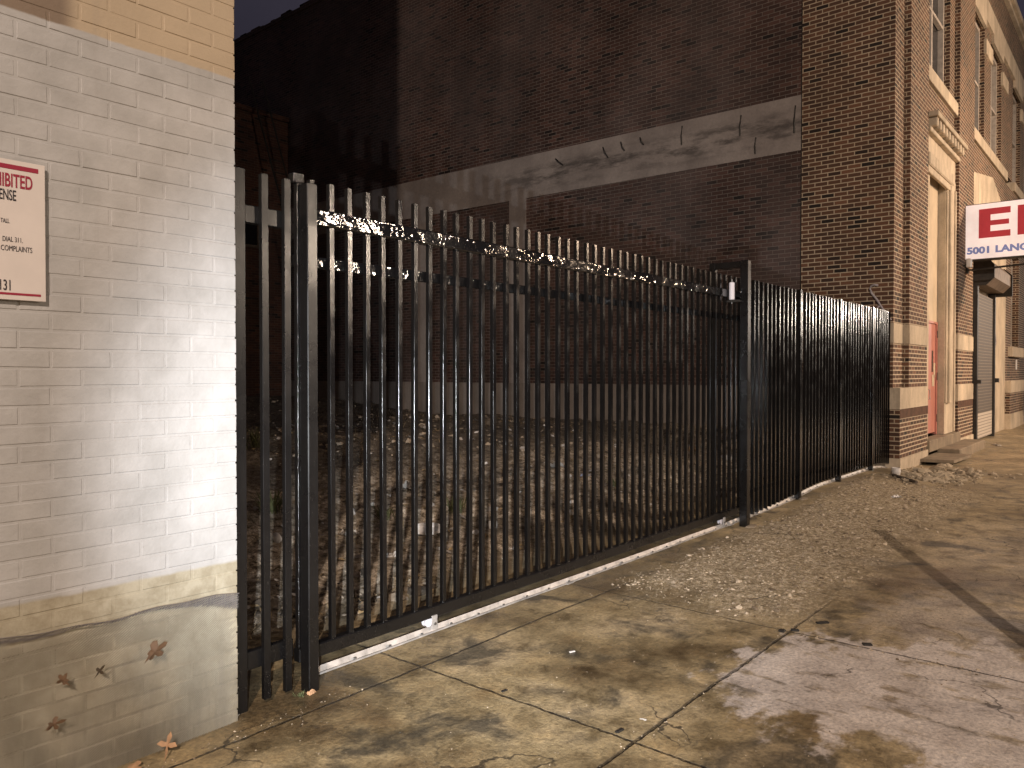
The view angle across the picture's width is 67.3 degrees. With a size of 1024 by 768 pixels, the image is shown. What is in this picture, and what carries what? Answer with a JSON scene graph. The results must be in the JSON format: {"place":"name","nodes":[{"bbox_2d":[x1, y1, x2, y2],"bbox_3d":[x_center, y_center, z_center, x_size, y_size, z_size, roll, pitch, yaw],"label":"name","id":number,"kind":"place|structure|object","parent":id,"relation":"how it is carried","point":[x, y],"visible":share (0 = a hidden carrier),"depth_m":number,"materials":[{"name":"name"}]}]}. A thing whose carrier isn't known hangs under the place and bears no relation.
{"place":"outdoors","nodes":[
{"label":"outdoors","id":0,"kind":"place"},
{"bbox_2d":[246,396,763,649],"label":"lot ground","id":1,"kind":"structure","parent":0,"point":[253,532],"depth_m":8.16,"materials":[{"name":"soil"}]},
{"bbox_2d":[246,424,259,448],"bbox_3d":[-3.458,0.687,10.286,0.579,0.334,0.470,-1,1,-40],"label":"weed tuft","id":2,"kind":"object","parent":1,"relation":"on","point":[254,440],"visible":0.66,"depth_m":10.27,"materials":[{"name":"plant"}]},
{"bbox_2d":[250,489,291,513],"bbox_3d":[-2.183,1.043,6.962,0.319,0.233,0.458,0,1,5],"label":"weed tuft","id":3,"kind":"object","parent":1,"relation":"on","point":[273,503],"visible":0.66,"depth_m":6.91,"materials":[{"name":"green plant"}]},
{"bbox_2d":[272,532,281,542],"bbox_3d":[-1.925,1.249,6.287,0.065,0.065,0.220,0,1,-23],"label":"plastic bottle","id":4,"kind":"object","parent":1,"relation":"on","point":[276,537],"visible":1,"depth_m":6.19,"materials":[{"name":"plastic"}]},
{"bbox_2d":[339,529,358,534],"bbox_3d":[-1.424,1.280,6.701,0.147,0.052,0.124,0,1,28],"label":"crumpled paper","id":5,"kind":"object","parent":1,"relation":"on","point":[356,531],"visible":0.49,"depth_m":6.70,"materials":[{"name":"white paper"}]},
{"bbox_2d":[372,505,394,520],"bbox_3d":[-1.214,1.192,7.232,0.295,0.188,0.292,0,1,-7],"label":"weed tuft","id":6,"kind":"object","parent":1,"relation":"on","point":[388,515],"visible":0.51,"depth_m":7.23,"materials":[{"name":"plant"}]},
{"bbox_2d":[393,480,410,488],"bbox_3d":[-1.164,1.074,8.230,0.217,0.103,0.149,0,1,5],"label":"crumpled paper","id":7,"kind":"object","parent":1,"relation":"on","point":[407,484],"visible":0.56,"depth_m":8.19,"materials":[{"name":"white paper"}]},
{"bbox_2d":[418,522,439,534],"bbox_3d":[-0.756,1.299,6.889,0.300,0.040,0.148,0,30,-7],"label":"foam tray","id":8,"kind":"object","parent":1,"relation":"on","point":[422,528],"visible":0.42,"depth_m":6.91,"materials":[{"name":"white plastic"}]},
{"bbox_2d":[446,495,465,514],"bbox_3d":[-0.566,1.181,7.601,0.285,0.201,0.296,0,1,-18],"label":"weed tuft","id":9,"kind":"object","parent":1,"relation":"on","point":[451,506],"visible":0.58,"depth_m":7.63,"materials":[{"name":"green plant"}]},
{"bbox_2d":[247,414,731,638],"bbox_3d":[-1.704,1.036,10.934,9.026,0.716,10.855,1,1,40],"label":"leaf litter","id":10,"kind":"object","parent":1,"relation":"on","point":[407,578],"visible":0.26,"depth_m":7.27,"materials":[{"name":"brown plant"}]},
{"bbox_2d":[247,416,736,608],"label":"trash scraps","id":11,"kind":"object","parent":1,"relation":"on","point":[476,532],"visible":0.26,"depth_m":8.04,"materials":[{"name":"white paper"}]},
{"bbox_2d":[246,398,763,629],"bbox_3d":[-3.633,0.910,12.622,14.149,1.004,10.938,1,1,40],"label":"rubble","id":12,"kind":"object","parent":1,"relation":"on","point":[390,597],"visible":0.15,"depth_m":9.23,"materials":[{"name":"stone"}]},
{"bbox_2d":[247,412,763,640],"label":"dead weeds","id":13,"kind":"object","parent":1,"relation":"on","point":[436,515],"visible":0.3,"depth_m":7.53,"materials":[{"name":"brown plant"}]},
{"bbox_2d":[550,461,563,466],"bbox_3d":[0.602,1.072,10.348,0.175,0.086,0.234,0,1,-18],"label":"crumpled paper","id":14,"kind":"object","parent":1,"relation":"on","point":[553,464],"visible":0.51,"depth_m":10.29,"materials":[{"name":"white paper"}]},
{"bbox_2d":[115,424,1023,767],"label":"pavement","id":15,"kind":"structure","parent":0,"point":[613,670],"depth_m":4.05,"materials":[{"name":"concrete"}]},
{"bbox_2d":[0,0,237,767],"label":"painted brick building","id":16,"kind":"structure","parent":15,"relation":"on","point":[118,474],"depth_m":3.00,"materials":[{"name":"white brick"}]},
{"bbox_2d":[0,158,45,301],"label":"notice sign","id":17,"kind":"object","parent":16,"relation":"attached to","point":[22,239],"visible":1,"depth_m":2.72,"materials":[{"name":"white"}]},
{"bbox_2d":[0,593,238,767],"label":"debris netting","id":18,"kind":"object","parent":16,"relation":"attached to","point":[197,603],"visible":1,"depth_m":3.00,"materials":[{"name":"plastic"}]},
{"bbox_2d":[46,716,66,730],"bbox_3d":[-1.659,1.233,2.786,0.023,0.049,0.085,0,1,25],"label":"dead leaf","id":19,"kind":"object","parent":18,"relation":"attached to","point":[54,723],"visible":1,"depth_m":2.79,"materials":[{"name":"brown plant"}]},
{"bbox_2d":[56,673,69,685],"bbox_3d":[-1.641,1.085,2.813,0.046,0.052,0.011,-1,1,-44],"label":"dead leaf","id":20,"kind":"object","parent":18,"relation":"attached to","point":[63,680],"visible":1,"depth_m":2.81,"materials":[{"name":"brown plant"}]},
{"bbox_2d":[94,665,104,678],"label":"dead leaf","id":21,"kind":"object","parent":18,"relation":"attached to","point":[98,670],"visible":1,"depth_m":2.91,"materials":[{"name":"brown plant"}]},
{"bbox_2d":[144,640,166,663],"bbox_3d":[-1.427,1.063,3.069,0.024,0.074,0.102,1,1,31],"label":"dead leaf","id":22,"kind":"object","parent":18,"relation":"attached to","point":[154,650],"visible":1,"depth_m":3.07,"materials":[{"name":"brown plant"}]},
{"bbox_2d":[127,761,141,767],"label":"dry leaf","id":23,"kind":"object","parent":15,"relation":"on","point":[135,764],"visible":1,"depth_m":2.99,"materials":[{"name":"orange plant"}]},
{"bbox_2d":[157,732,176,760],"bbox_3d":[-1.377,1.451,3.083,0.049,0.089,0.073,1,1,40],"label":"dry leaf","id":24,"kind":"object","parent":15,"relation":"on","point":[167,744],"visible":1,"depth_m":3.09,"materials":[{"name":"plant"}]},
{"bbox_2d":[234,166,292,714],"bbox_3d":[-1.164,0.271,3.579,0.066,2.490,0.327,1,1,40],"label":"fence panel","id":25,"kind":"object","parent":15,"relation":"on","point":[267,652],"visible":0.88,"depth_m":3.56,"materials":[{"name":"black paint"}]},
{"bbox_2d":[288,172,318,691],"bbox_3d":[-1.008,0.249,3.725,0.117,2.530,0.086,1,1,40],"label":"gate post","id":26,"kind":"object","parent":15,"relation":"on","point":[306,422],"visible":0.87,"depth_m":3.70,"materials":[{"name":"black metal"}]},
{"bbox_2d":[307,689,315,695],"bbox_3d":[-0.963,1.473,3.685,0.032,0.020,0.048,1,1,31],"label":"pink pebble","id":27,"kind":"object","parent":15,"relation":"on","point":[311,692],"visible":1,"depth_m":3.67,"materials":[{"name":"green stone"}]},
{"bbox_2d":[319,466,887,674],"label":"gate track","id":28,"kind":"structure","parent":15,"relation":"on","point":[362,654],"depth_m":5.23,"materials":[{"name":"metal"}]},
{"bbox_2d":[292,180,754,662],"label":"sliding gate","id":29,"kind":"structure","parent":28,"relation":"on","point":[329,219],"depth_m":5.20,"materials":[{"name":"black metal"}]},
{"bbox_2d":[615,728,623,733],"bbox_3d":[0.462,1.489,3.305,0.045,0.008,0.018,-1,1,-44],"label":"dark chip","id":30,"kind":"object","parent":15,"relation":"on","point":[619,730],"visible":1,"depth_m":3.30,"materials":[{"name":"stone"}]},
{"bbox_2d":[233,0,1023,468],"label":"brick building","id":31,"kind":"structure","parent":15,"relation":"on","point":[849,150],"depth_m":15.36,"materials":[{"name":"brick"}]},
{"bbox_2d":[248,76,293,252],"bbox_3d":[-6.401,-5.681,21.371,1.749,5.411,0.270,0,1,-19],"label":"fire ladder","id":32,"kind":"object","parent":31,"relation":"attached to","point":[276,137],"visible":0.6,"depth_m":21.25,"materials":[{"name":"metal"}]},
{"bbox_2d":[869,284,891,319],"bbox_3d":[5.742,-1.277,12.004,0.341,0.589,0.051,1,1,40],"label":"cable loop","id":33,"kind":"object","parent":31,"relation":"attached to","point":[876,299],"visible":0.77,"depth_m":12.04,"materials":[{"name":"grey metal"}]},
{"bbox_2d":[928,320,937,433],"bbox_3d":[7.841,-0.106,14.417,0.131,2.140,0.950,1,1,40],"label":"door","id":34,"kind":"structure","parent":31,"relation":"in","point":[933,326],"depth_m":14.56,"materials":[{"name":"red paint"}]},
{"bbox_2d":[929,0,944,82],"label":"window","id":35,"kind":"structure","parent":31,"relation":"in","point":[936,30],"depth_m":14.98,"materials":[{"name":"glass"}]},
{"bbox_2d":[963,258,971,267],"bbox_3d":[9.303,-2.466,15.721,0.156,0.180,0.160,1,1,40],"label":"flood lamp","id":36,"kind":"object","parent":31,"relation":"attached to","point":[968,264],"visible":1,"depth_m":15.65,"materials":[{"name":"white plastic"}]},
{"bbox_2d":[974,20,979,131],"bbox_3d":[10.385,-6.972,17.440,0.100,2.700,1.750,1,1,40],"label":"window","id":37,"kind":"structure","parent":31,"relation":"in","point":[977,30],"depth_m":18.03,"materials":[{"name":"glass"}]},
{"bbox_2d":[972,261,1012,438],"bbox_3d":[10.966,-0.734,17.589,0.480,4.020,2.640,1,1,40],"label":"roller shutter","id":38,"kind":"object","parent":31,"relation":"attached to","point":[994,283],"visible":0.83,"depth_m":17.50,"materials":[{"name":"metal"}]},
{"bbox_2d":[990,56,996,154],"bbox_3d":[12.062,-7.002,19.459,0.110,2.700,1.700,1,1,40],"label":"window","id":39,"kind":"structure","parent":31,"relation":"in","point":[993,101],"depth_m":20.03,"materials":[{"name":"glass"}]},
{"bbox_2d":[965,199,1023,273],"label":"hanging sign","id":40,"kind":"object","parent":31,"relation":"attached to","point":[994,230],"visible":0.91,"depth_m":15.61,"materials":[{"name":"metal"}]},
{"bbox_2d":[1010,259,1012,345],"bbox_3d":[14.428,-2.376,22.439,0.100,2.640,1.500,1,1,40],"label":"window","id":41,"kind":"structure","parent":31,"relation":"in","point":[1011,259],"depth_m":22.93,"materials":[{"name":"glass"}]},
{"bbox_2d":[1008,96,1015,182],"bbox_3d":[14.466,-7.045,22.337,0.100,2.700,1.600,1,1,40],"label":"window","id":42,"kind":"structure","parent":31,"relation":"in","point":[1014,101],"depth_m":22.87,"materials":[{"name":"glass"}]},
{"bbox_2d":[709,260,750,526],"bbox_3d":[2.178,0.106,7.760,0.415,2.675,0.143,1,1,40],"label":"gate guide frame","id":43,"kind":"object","parent":15,"relation":"on","point":[744,266],"visible":0.84,"depth_m":7.65,"materials":[{"name":"black paint"}]},
{"bbox_2d":[745,524,756,527],"bbox_3d":[2.388,1.415,7.671,0.101,0.032,0.180,0,1,25],"label":"mortar collar","id":44,"kind":"object","parent":15,"relation":"on","point":[752,526],"visible":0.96,"depth_m":7.61,"materials":[{"name":"concrete"}]},
{"bbox_2d":[750,280,890,514],"bbox_3d":[4.197,0.156,9.978,0.090,2.521,5.780,1,1,40],"label":"steel fence","id":45,"kind":"object","parent":15,"relation":"on","point":[835,386],"visible":0.89,"depth_m":9.30,"materials":[{"name":"black metal"}]},
{"bbox_2d":[815,621,828,623],"bbox_3d":[1.908,1.466,4.728,0.080,0.010,0.025,0,1,-10],"label":"dark chip","id":46,"kind":"object","parent":15,"relation":"on","point":[822,622],"visible":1,"depth_m":4.72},
{"bbox_2d":[862,642,872,645],"bbox_3d":[2.009,1.472,4.350,0.050,0.010,0.030,0,1,7],"label":"dark chip","id":47,"kind":"object","parent":15,"relation":"on","point":[866,644],"visible":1,"depth_m":4.34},
{"bbox_2d":[891,467,900,474],"bbox_3d":[5.364,1.220,10.745,0.118,0.100,0.170,0,1,14],"label":"crumpled paper","id":48,"kind":"object","parent":15,"relation":"on","point":[896,470],"visible":0.82,"depth_m":10.68,"materials":[{"name":"white paper"}]},
{"bbox_2d":[891,473,917,483],"bbox_3d":[5.241,1.260,10.280,0.040,0.072,0.519,0,1,-6],"label":"wood stick","id":49,"kind":"object","parent":15,"relation":"on","point":[900,477],"visible":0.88,"depth_m":10.26,"materials":[{"name":"brown wood"}]},
{"bbox_2d":[907,472,920,476],"bbox_3d":[5.537,1.271,10.687,0.252,0.094,0.176,1,1,40],"label":"concrete lump","id":50,"kind":"object","parent":15,"relation":"on","point":[914,474],"visible":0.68,"depth_m":10.63,"materials":[{"name":"beige concrete"}]},
{"bbox_2d":[912,467,931,472],"bbox_3d":[6.010,1.281,11.284,0.268,0.110,0.188,0,1,-2],"label":"concrete lump","id":51,"kind":"object","parent":15,"relation":"on","point":[921,470],"visible":0.68,"depth_m":11.24,"materials":[{"name":"beige concrete"}]},
{"bbox_2d":[920,476,940,479],"bbox_3d":[5.701,1.308,10.551,0.305,0.070,0.240,0,1,-25],"label":"concrete lump","id":52,"kind":"object","parent":15,"relation":"on","point":[931,478],"visible":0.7,"depth_m":10.49,"materials":[{"name":"beige concrete"}]},
{"bbox_2d":[929,465,944,470],"bbox_3d":[6.699,1.344,12.101,0.231,0.132,0.183,1,1,40],"label":"concrete lump","id":53,"kind":"object","parent":15,"relation":"on","point":[937,468],"visible":0.69,"depth_m":12.04,"materials":[{"name":"beige concrete"}]},
{"bbox_2d":[933,479,949,483],"bbox_3d":[5.800,1.321,10.407,0.223,0.073,0.192,1,1,40],"label":"concrete lump","id":54,"kind":"object","parent":15,"relation":"on","point":[942,481],"visible":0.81,"depth_m":10.35,"materials":[{"name":"beige concrete"}]},
{"bbox_2d":[937,463,947,467],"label":"concrete lump","id":55,"kind":"object","parent":15,"relation":"on","point":[943,465],"visible":0.56,"depth_m":12.45,"materials":[{"name":"beige concrete"}]},
{"bbox_2d":[933,472,954,477],"bbox_3d":[6.181,1.317,10.979,0.356,0.108,0.212,-1,1,-38],"label":"concrete lump","id":56,"kind":"object","parent":15,"relation":"on","point":[948,474],"visible":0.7,"depth_m":10.96,"materials":[{"name":"beige concrete"}]},
{"bbox_2d":[920,452,970,462],"bbox_3d":[7.473,1.272,13.247,0.550,0.050,1.390,1,1,40],"label":"paving slab","id":57,"kind":"object","parent":15,"relation":"on","point":[936,457],"depth_m":13.08,"materials":[{"name":"concrete"}]},
{"bbox_2d":[870,463,1021,487],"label":"rubble crumbs","id":58,"kind":"object","parent":15,"relation":"on","point":[956,475],"visible":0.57,"depth_m":10.83,"materials":[{"name":"concrete"}]},
{"bbox_2d":[947,468,957,472],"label":"concrete lump","id":59,"kind":"object","parent":15,"relation":"on","point":[952,470],"visible":0.47,"depth_m":11.81,"materials":[{"name":"beige concrete"}]},
{"bbox_2d":[952,478,966,481],"bbox_3d":[6.159,1.335,10.630,0.228,0.076,0.131,0,1,-18],"label":"concrete lump","id":60,"kind":"object","parent":15,"relation":"on","point":[960,479],"visible":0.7,"depth_m":10.59,"materials":[{"name":"beige concrete"}]},
{"bbox_2d":[955,469,964,474],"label":"concrete lump","id":61,"kind":"object","parent":15,"relation":"on","point":[959,471],"visible":0.68,"depth_m":11.41,"materials":[{"name":"beige concrete"}]},
{"bbox_2d":[937,439,984,453],"bbox_3d":[8.656,1.244,14.792,0.370,0.190,2.620,1,1,40],"label":"doorstep","id":62,"kind":"object","parent":15,"relation":"on","point":[967,446],"visible":0.71,"depth_m":14.45,"materials":[{"name":"concrete"}]},
{"bbox_2d":[927,431,960,452],"bbox_3d":[8.035,1.071,14.461,0.235,0.205,2.760,1,1,40],"label":"doorstep","id":63,"kind":"object","parent":62,"relation":"on","point":[936,442],"visible":0.59,"depth_m":14.24,"materials":[{"name":"concrete"}]},
{"bbox_2d":[961,467,972,471],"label":"concrete lump","id":64,"kind":"object","parent":15,"relation":"on","point":[967,469],"visible":0.6,"depth_m":11.85,"materials":[{"name":"beige concrete"}]},
{"bbox_2d":[967,472,980,477],"bbox_3d":[6.773,1.342,11.277,0.182,0.100,0.224,0,1,-6],"label":"concrete lump","id":65,"kind":"object","parent":15,"relation":"on","point":[973,474],"visible":0.7,"depth_m":11.21,"materials":[{"name":"beige concrete"}]},
{"bbox_2d":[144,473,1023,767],"bbox_3d":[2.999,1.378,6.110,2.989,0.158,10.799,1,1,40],"label":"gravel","id":66,"kind":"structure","parent":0,"point":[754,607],"depth_m":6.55,"materials":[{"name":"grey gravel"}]},
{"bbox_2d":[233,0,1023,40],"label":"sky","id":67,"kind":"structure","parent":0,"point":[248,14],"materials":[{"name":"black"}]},
{"label":"ground","id":68,"kind":"structure","parent":0,"visible":0},
{"bbox_2d":[233,102,289,396],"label":"building","id":69,"kind":"structure","parent":68,"relation":"on","point":[251,156],"depth_m":21.47,"materials":[{"name":"brick"}]},
{"bbox_2d":[245,223,258,247],"bbox_3d":[-7.318,-4.276,21.101,0.058,1.000,0.850,1,1,40],"label":"window","id":70,"kind":"structure","parent":69,"relation":"in","point":[251,231],"depth_m":21.27,"materials":[{"name":"black glass"}]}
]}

